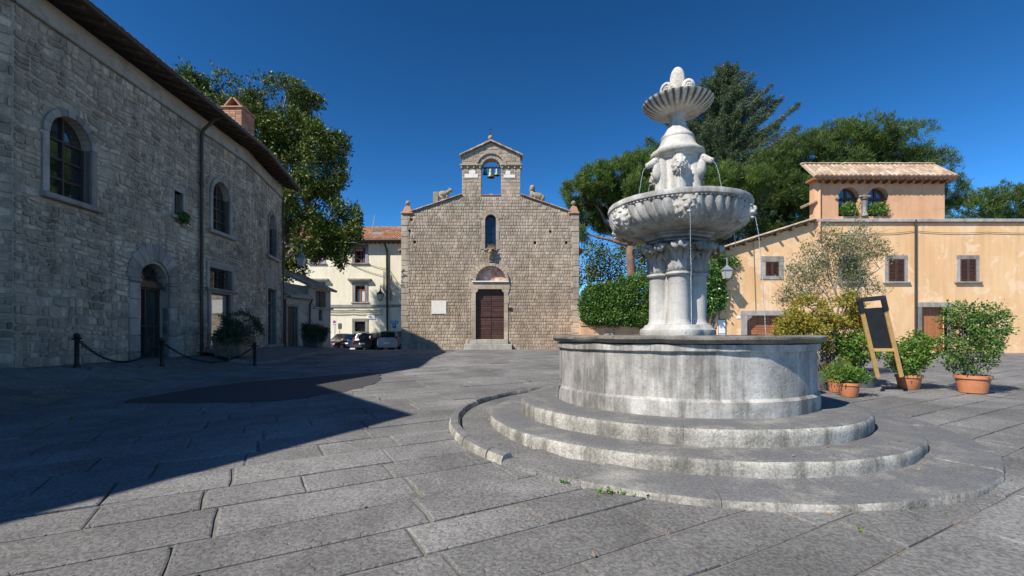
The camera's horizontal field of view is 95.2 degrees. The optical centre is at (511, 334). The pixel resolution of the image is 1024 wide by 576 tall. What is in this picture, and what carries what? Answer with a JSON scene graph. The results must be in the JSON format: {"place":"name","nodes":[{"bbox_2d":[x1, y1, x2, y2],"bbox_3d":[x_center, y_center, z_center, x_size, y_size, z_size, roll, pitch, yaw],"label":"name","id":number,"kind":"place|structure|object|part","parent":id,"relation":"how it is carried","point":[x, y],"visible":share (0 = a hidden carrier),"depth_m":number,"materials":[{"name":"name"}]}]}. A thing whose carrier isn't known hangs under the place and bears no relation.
{"place":"outdoors","nodes":[
{"label":"outdoors","id":0,"kind":"place"},
{"bbox_2d":[199,346,349,363],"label":"raised pavement","id":1,"kind":"structure","parent":0,"point":[269,355],"depth_m":20.18,"materials":[{"name":"stone"}]},
{"bbox_2d":[208,307,265,356],"bbox_3d":[-10.093,-0.101,17.129,1.786,1.838,1.914,0,0,-43],"label":"planter","id":2,"kind":"object","parent":1,"relation":"on","point":[231,338],"visible":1,"depth_m":16.86,"materials":[{"name":"plant"}]},
{"bbox_2d":[298,320,330,346],"bbox_3d":[-10.652,-0.030,25.096,1.712,1.462,1.409,0,0,0],"label":"planter","id":3,"kind":"object","parent":1,"relation":"on","point":[316,334],"visible":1,"depth_m":24.86,"materials":[{"name":"plant"}]},
{"bbox_2d":[350,349,541,349],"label":"side street","id":4,"kind":"structure","parent":0,"point":[428,349],"depth_m":31.74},
{"bbox_2d":[331,333,362,349],"bbox_3d":[-14.537,0.667,40.498,2.010,1.455,4.035,0,0,22],"label":"parked car","id":5,"kind":"object","parent":4,"relation":"on","point":[337,340],"visible":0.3,"depth_m":39.21,"materials":[{"name":"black metal"}]},
{"bbox_2d":[343,333,363,349],"bbox_3d":[-13.375,0.667,41.202,2.010,1.455,4.035,0,0,18],"label":"parked car","id":6,"kind":"object","parent":4,"relation":"on","point":[348,343],"visible":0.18,"depth_m":39.38,"materials":[{"name":"white metal"}]},
{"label":"rear window","id":7,"kind":"part","parent":6,"relation":"part of","materials":[{"name":"blue glass"}]},
{"bbox_2d":[353,332,390,349],"bbox_3d":[-11.784,0.599,39.983,2.070,1.592,4.395,0,0,10],"label":"parked car","id":8,"kind":"object","parent":4,"relation":"on","point":[364,340],"visible":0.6,"depth_m":38.00,"materials":[{"name":"grey metal"}]},
{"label":"rear window","id":9,"kind":"part","parent":8,"relation":"part of","materials":[{"name":"black glass"}]},
{"bbox_2d":[377,330,400,349],"bbox_3d":[-9.774,0.542,39.631,2.215,1.705,4.400,0,0,0],"label":"parked car","id":10,"kind":"object","parent":4,"relation":"on","point":[391,339],"visible":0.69,"depth_m":37.62,"materials":[{"name":"grey metal"}]},
{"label":"rear window","id":11,"kind":"part","parent":10,"relation":"part of","materials":[{"name":"black glass"}]},
{"bbox_2d":[391,321,397,349],"bbox_3d":[-9.767,0.267,38.841,0.632,2.766,0.098,0,0,0],"label":"traffic sign","id":12,"kind":"object","parent":4,"relation":"on","point":[394,325],"visible":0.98,"depth_m":38.80,"materials":[{"name":"blue metal"}]},
{"bbox_2d":[579,235,646,292],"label":"thin tree","id":13,"kind":"object","parent":4,"relation":"on","point":[589,266],"visible":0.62,"depth_m":44.36,"materials":[{"name":"green plant"}]},
{"bbox_2d":[0,349,1023,575],"bbox_3d":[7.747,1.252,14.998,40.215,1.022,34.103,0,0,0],"label":"piazza pavement","id":14,"kind":"structure","parent":0,"point":[149,518],"depth_m":4.33,"materials":[{"name":"stone"}]},
{"bbox_2d":[71,333,81,366],"bbox_3d":[-10.806,0.398,11.600,0.240,0.850,0.150,0,0,0],"label":"bollard","id":15,"kind":"object","parent":14,"relation":"on","point":[76,338],"visible":1,"depth_m":11.56,"materials":[{"name":"metal"}]},
{"bbox_2d":[79,340,159,362],"bbox_3d":[-10.537,0.442,12.646,0.078,0.707,2.212,0,0,14],"label":"chain","id":16,"kind":"object","parent":15,"relation":"hanging from","point":[118,361],"visible":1,"depth_m":12.51,"materials":[{"name":"metal"}]},
{"bbox_2d":[0,0,301,368],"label":"stone building","id":17,"kind":"structure","parent":14,"relation":"on","point":[141,203],"depth_m":13.49,"materials":[{"name":"grey stone"}]},
{"bbox_2d":[49,117,83,201],"bbox_3d":[-11.588,-4.500,12.011,0.100,2.100,1.200,0,0,-2],"label":"window","id":18,"kind":"structure","parent":17,"relation":"in","point":[66,154],"depth_m":12.14,"materials":[{"name":"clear glass"}]},
{"bbox_2d":[141,265,156,281],"bbox_3d":[-11.851,-2.012,15.005,0.153,0.702,1.307,0,0,0],"label":"window","id":19,"kind":"structure","parent":17,"relation":"in","point":[147,279],"depth_m":15.26,"materials":[{"name":"black glass"}]},
{"bbox_2d":[139,287,159,357],"bbox_3d":[-11.831,-0.255,15.006,0.100,2.470,1.304,0,0,-2],"label":"door","id":20,"kind":"structure","parent":17,"relation":"in","point":[150,298],"depth_m":15.32,"materials":[{"name":"black wood"}]},
{"bbox_2d":[210,269,223,288],"bbox_3d":[-11.939,-2.179,18.624,0.100,0.790,1.485,0,0,-2],"label":"window","id":21,"kind":"structure","parent":17,"relation":"in","point":[218,275],"depth_m":18.88,"materials":[{"name":"black glass"}]},
{"bbox_2d":[213,183,224,232],"bbox_3d":[-11.861,-5.046,18.671,0.100,2.018,1.163,0,0,-2],"label":"window","id":22,"kind":"structure","parent":17,"relation":"in","point":[218,203],"depth_m":18.91,"materials":[{"name":"black glass"}]},
{"bbox_2d":[211,293,227,346],"bbox_3d":[-11.760,-0.561,18.649,0.100,2.090,1.357,0,0,-2],"label":"door","id":23,"kind":"structure","parent":17,"relation":"in","point":[219,302],"depth_m":18.68,"materials":[{"name":"white glass"}]},
{"bbox_2d":[268,304,270,343],"bbox_3d":[-12.713,-0.518,24.071,0.100,2.093,1.434,0,0,-11],"label":"door","id":24,"kind":"structure","parent":17,"relation":"in","point":[269,306],"depth_m":24.73,"materials":[{"name":"black wood"}]},
{"bbox_2d":[268,290,270,302],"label":"window","id":25,"kind":"structure","parent":17,"relation":"in","point":[269,291],"depth_m":24.73,"materials":[{"name":"black glass"}]},
{"bbox_2d":[269,224,271,254],"bbox_3d":[-12.684,-5.080,24.180,0.100,2.191,1.232,0,0,-11],"label":"window","id":26,"kind":"structure","parent":17,"relation":"in","point":[270,230],"depth_m":24.73,"materials":[{"name":"black glass"}]},
{"bbox_2d":[284,222,306,266],"bbox_3d":[-12.455,-5.139,27.250,0.892,2.458,2.504,0,0,0],"label":"street lamp","id":27,"kind":"object","parent":17,"relation":"attached to","point":[301,258],"visible":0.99,"depth_m":27.06,"materials":[{"name":"grey metal"}]},
{"bbox_2d":[157,337,165,366],"bbox_3d":[-10.266,0.523,13.700,0.240,0.850,0.150,0,0,0],"label":"bollard","id":28,"kind":"object","parent":14,"relation":"on","point":[161,341],"visible":1,"depth_m":13.66,"materials":[{"name":"metal"}]},
{"bbox_2d":[164,343,253,362],"bbox_3d":[-9.704,0.582,15.148,0.078,0.742,3.152,0,0,21],"label":"chain","id":29,"kind":"object","parent":28,"relation":"hanging from","point":[204,361],"visible":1,"depth_m":14.90,"materials":[{"name":"metal"}]},
{"bbox_2d":[125,372,381,403],"bbox_3d":[-5.725,1.306,11.951,4.396,0.214,5.438,0,0,0],"label":"road patch","id":30,"kind":"object","parent":14,"relation":"on","point":[278,390],"visible":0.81,"depth_m":10.87,"materials":[{"name":"grey stone"}]},
{"bbox_2d":[251,342,257,365],"bbox_3d":[-9.141,0.708,16.600,0.240,0.850,0.150,0,0,0],"label":"bollard","id":31,"kind":"object","parent":14,"relation":"on","point":[255,345],"visible":0.98,"depth_m":16.56,"materials":[{"name":"metal"}]},
{"bbox_2d":[172,56,365,282],"bbox_3d":[-16.771,-9.088,33.280,15.060,20.536,7.083,0,0,12],"label":"magnolia tree","id":32,"kind":"object","parent":14,"relation":"on","point":[297,134],"visible":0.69,"depth_m":31.63,"materials":[{"name":"green plant"}]},
{"bbox_2d":[284,270,336,346],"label":"outbuilding","id":33,"kind":"structure","parent":14,"relation":"on","point":[310,299],"depth_m":28.33,"materials":[{"name":"grey paint"}]},
{"bbox_2d":[288,307,293,345],"bbox_3d":[-12.973,-0.397,27.178,0.311,2.395,0.714,0,0,0],"label":"door","id":34,"kind":"structure","parent":33,"relation":"in","point":[290,309],"depth_m":27.27,"materials":[{"name":"brown wood"}]},
{"bbox_2d":[284,215,400,348],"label":"cream building","id":35,"kind":"structure","parent":14,"relation":"on","point":[357,305],"depth_m":43.00,"materials":[{"name":"paint"}]},
{"bbox_2d":[355,248,364,262],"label":"window","id":36,"kind":"structure","parent":35,"relation":"in","point":[360,253],"depth_m":43.24,"materials":[{"name":"brown wood"}]},
{"bbox_2d":[356,286,364,301],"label":"window","id":37,"kind":"structure","parent":35,"relation":"in","point":[360,290],"depth_m":43.24,"materials":[{"name":"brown wood"}]},
{"bbox_2d":[377,285,385,300],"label":"street lamp","id":38,"kind":"object","parent":35,"relation":"attached to","point":[380,294],"visible":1,"depth_m":42.28,"materials":[{"name":"metal"}]},
{"bbox_2d":[36,380,864,530],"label":"weeds","id":39,"kind":"object","parent":14,"relation":"on","point":[608,491],"visible":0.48,"depth_m":4.45,"materials":[{"name":"green plant"}]},
{"bbox_2d":[398,126,583,349],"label":"church","id":40,"kind":"structure","parent":14,"relation":"on","point":[479,271],"depth_m":31.98,"materials":[{"name":"stone"}]},
{"bbox_2d":[476,290,490,338],"bbox_3d":[-1.952,-1.359,32.255,1.040,3.419,0.170,0,0,0],"label":"door leaf","id":41,"kind":"structure","parent":40,"relation":"in","point":[483,297],"depth_m":32.22,"materials":[{"name":"brown wood"}]},
{"bbox_2d":[485,216,495,248],"bbox_3d":[-1.468,-7.014,32.365,0.745,2.367,0.070,0,0,0],"label":"window","id":42,"kind":"structure","parent":40,"relation":"in","point":[490,222],"depth_m":32.36,"materials":[{"name":"blue glass"}]},
{"bbox_2d":[491,290,503,338],"bbox_3d":[-0.987,-1.359,32.255,0.869,3.419,0.170,0,0,0],"label":"door leaf","id":43,"kind":"structure","parent":40,"relation":"in","point":[497,296],"depth_m":32.22,"materials":[{"name":"brown wood"}]},
{"bbox_2d":[579,320,641,334],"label":"garden wall","id":44,"kind":"structure","parent":14,"relation":"on","point":[585,329],"depth_m":27.45,"materials":[{"name":"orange paint"}]},
{"bbox_2d":[577,268,706,330],"bbox_3d":[7.941,-1.618,27.655,8.495,4.561,2.274,0,0,0],"label":"hedge","id":45,"kind":"object","parent":44,"relation":"on","point":[620,301],"visible":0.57,"depth_m":27.16,"materials":[{"name":"green plant"}]},
{"bbox_2d":[556,144,778,275],"bbox_3d":[12.268,-7.191,37.896,17.340,16.092,7.203,0,0,0],"label":"umbrella pine","id":46,"kind":"object","parent":14,"relation":"on","point":[603,192],"visible":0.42,"depth_m":36.62,"materials":[{"name":"green plant"}]},
{"bbox_2d":[339,408,1011,575],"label":"fallen leaves","id":47,"kind":"object","parent":14,"relation":"on","point":[897,554],"visible":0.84,"depth_m":4.94,"materials":[{"name":"brown plant"}]},
{"bbox_2d":[629,60,811,280],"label":"cedar tree","id":48,"kind":"object","parent":14,"relation":"on","point":[716,130],"visible":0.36,"depth_m":45.64,"materials":[{"name":"green plant"}]},
{"bbox_2d":[449,67,1004,513],"bbox_3d":[2.733,-1.411,7.739,7.499,6.029,7.488,0,0,0],"label":"fountain","id":49,"kind":"object","parent":14,"relation":"on","point":[675,395],"visible":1,"depth_m":5.84,"materials":[{"name":"stone"}]},
{"bbox_2d":[768,292,851,389],"bbox_3d":[7.160,0.125,11.330,1.945,2.365,1.269,0,0,0],"label":"potted plant","id":50,"kind":"object","parent":14,"relation":"on","point":[804,323],"visible":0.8,"depth_m":11.13,"materials":[{"name":"green plant"}]},
{"bbox_2d":[817,356,852,392],"bbox_3d":[7.398,0.878,10.692,0.732,0.893,0.607,0,0,0],"label":"potted plant","id":51,"kind":"object","parent":14,"relation":"on","point":[833,387],"visible":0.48,"depth_m":10.66,"materials":[{"name":"green plant"}]},
{"bbox_2d":[769,206,903,365],"bbox_3d":[9.165,-1.247,13.192,3.624,5.004,1.840,0,0,0],"label":"olive tree","id":52,"kind":"object","parent":14,"relation":"on","point":[856,249],"visible":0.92,"depth_m":13.19,"materials":[{"name":"green plant"}]},
{"bbox_2d":[828,363,875,396],"bbox_3d":[7.335,0.974,10.052,0.984,0.742,0.714,0,0,20],"label":"potted plant","id":53,"kind":"object","parent":14,"relation":"on","point":[850,385],"visible":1,"depth_m":9.96,"materials":[{"name":"green plant"}]},
{"bbox_2d":[821,288,883,387],"bbox_3d":[8.347,0.071,11.553,1.562,2.454,1.114,0,0,-20],"label":"potted plant","id":54,"kind":"object","parent":14,"relation":"on","point":[853,350],"visible":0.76,"depth_m":11.43,"materials":[{"name":"green plant"}]},
{"bbox_2d":[744,106,976,236],"bbox_3d":[29.914,-9.091,40.996,19.695,19.898,8.784,0,0,0],"label":"umbrella pine","id":55,"kind":"object","parent":14,"relation":"on","point":[865,140],"visible":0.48,"depth_m":38.91,"materials":[{"name":"green plant"}]},
{"bbox_2d":[707,162,1023,352],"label":"orange building","id":56,"kind":"structure","parent":14,"relation":"on","point":[941,260],"depth_m":26.00,"materials":[{"name":"paint"}]},
{"bbox_2d":[715,319,725,334],"bbox_3d":[11.584,-0.258,25.962,0.588,1.158,0.075,0,0,0],"label":"notice board","id":57,"kind":"object","parent":56,"relation":"attached to","point":[721,326],"visible":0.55,"depth_m":25.93,"materials":[{"name":"white paper"}]},
{"bbox_2d":[706,244,741,326],"bbox_3d":[11.471,-2.074,25.789,2.512,5.856,1.259,0,0,0],"label":"ivy","id":58,"kind":"object","parent":56,"relation":"attached to","point":[716,301],"visible":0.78,"depth_m":25.66,"materials":[{"name":"green plant"}]},
{"bbox_2d":[721,258,733,279],"bbox_3d":[11.575,-3.566,25.442,0.500,1.258,1.085,0,0,0],"label":"street lamp","id":59,"kind":"object","parent":56,"relation":"attached to","point":[726,271],"visible":0.97,"depth_m":25.01,"materials":[{"name":"grey metal"}]},
{"bbox_2d":[747,316,756,334],"bbox_3d":[13.433,-0.041,26.307,0.708,1.983,0.085,0,0,0],"label":"garage door leaf","id":60,"kind":"structure","parent":56,"relation":"in","point":[752,322],"depth_m":26.27,"materials":[{"name":"brown wood"}]},
{"bbox_2d":[757,316,769,334],"bbox_3d":[14.158,-0.041,26.307,0.708,1.983,0.085,0,0,0],"label":"garage door leaf","id":61,"kind":"structure","parent":56,"relation":"in","point":[761,323],"depth_m":26.27,"materials":[{"name":"brown wood"}]},
{"bbox_2d":[770,316,779,333],"bbox_3d":[14.882,-0.041,26.307,0.708,1.983,0.085,0,0,0],"label":"garage door leaf","id":62,"kind":"structure","parent":56,"relation":"in","point":[771,317],"depth_m":26.27,"materials":[{"name":"brown wood"}]},
{"bbox_2d":[838,189,855,215],"bbox_3d":[18.752,-7.364,26.290,1.175,1.621,0.100,0,0,0],"label":"loft window","id":63,"kind":"structure","parent":56,"relation":"in","point":[845,193],"depth_m":26.30,"materials":[{"name":"blue glass"}]},
{"bbox_2d":[868,189,885,215],"bbox_3d":[20.390,-7.364,26.290,1.175,1.621,0.100,0,0,0],"label":"loft window","id":64,"kind":"structure","parent":56,"relation":"in","point":[875,193],"depth_m":26.30,"materials":[{"name":"blue glass"}]},
{"bbox_2d":[922,307,942,350],"bbox_3d":[23.507,-0.273,26.295,1.425,2.446,0.090,0,0,0],"label":"door","id":65,"kind":"structure","parent":56,"relation":"in","point":[929,325],"depth_m":26.25,"materials":[{"name":"brown wood"}]},
{"bbox_2d":[856,295,903,377],"bbox_3d":[8.240,0.072,10.440,1.314,1.856,0.310,0,0,-23],"label":"leaning board","id":66,"kind":"object","parent":14,"relation":"on","point":[878,329],"visible":1,"depth_m":10.42,"materials":[{"name":"brown wood"}]},
{"bbox_2d":[882,328,939,389],"bbox_3d":[9.536,0.568,11.195,1.244,1.483,0.950,0,0,0],"label":"potted plant","id":67,"kind":"object","parent":14,"relation":"on","point":[913,357],"visible":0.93,"depth_m":11.02,"materials":[{"name":"green plant"}]},
{"bbox_2d":[927,296,1021,393],"bbox_3d":[10.486,0.237,10.583,1.614,2.183,1.325,0,0,0],"label":"potted plant","id":68,"kind":"object","parent":14,"relation":"on","point":[976,382],"visible":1,"depth_m":10.49,"materials":[{"name":"green plant"}]},
{"bbox_2d":[945,178,1023,218],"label":"umbrella pine","id":69,"kind":"object","parent":14,"relation":"on","point":[996,204],"visible":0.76,"depth_m":50.67,"materials":[{"name":"green plant"}]},
{"bbox_2d":[89,0,1023,318],"label":"sky","id":70,"kind":"structure","parent":0,"point":[418,85],"materials":[{"name":"blue"}]}
]}

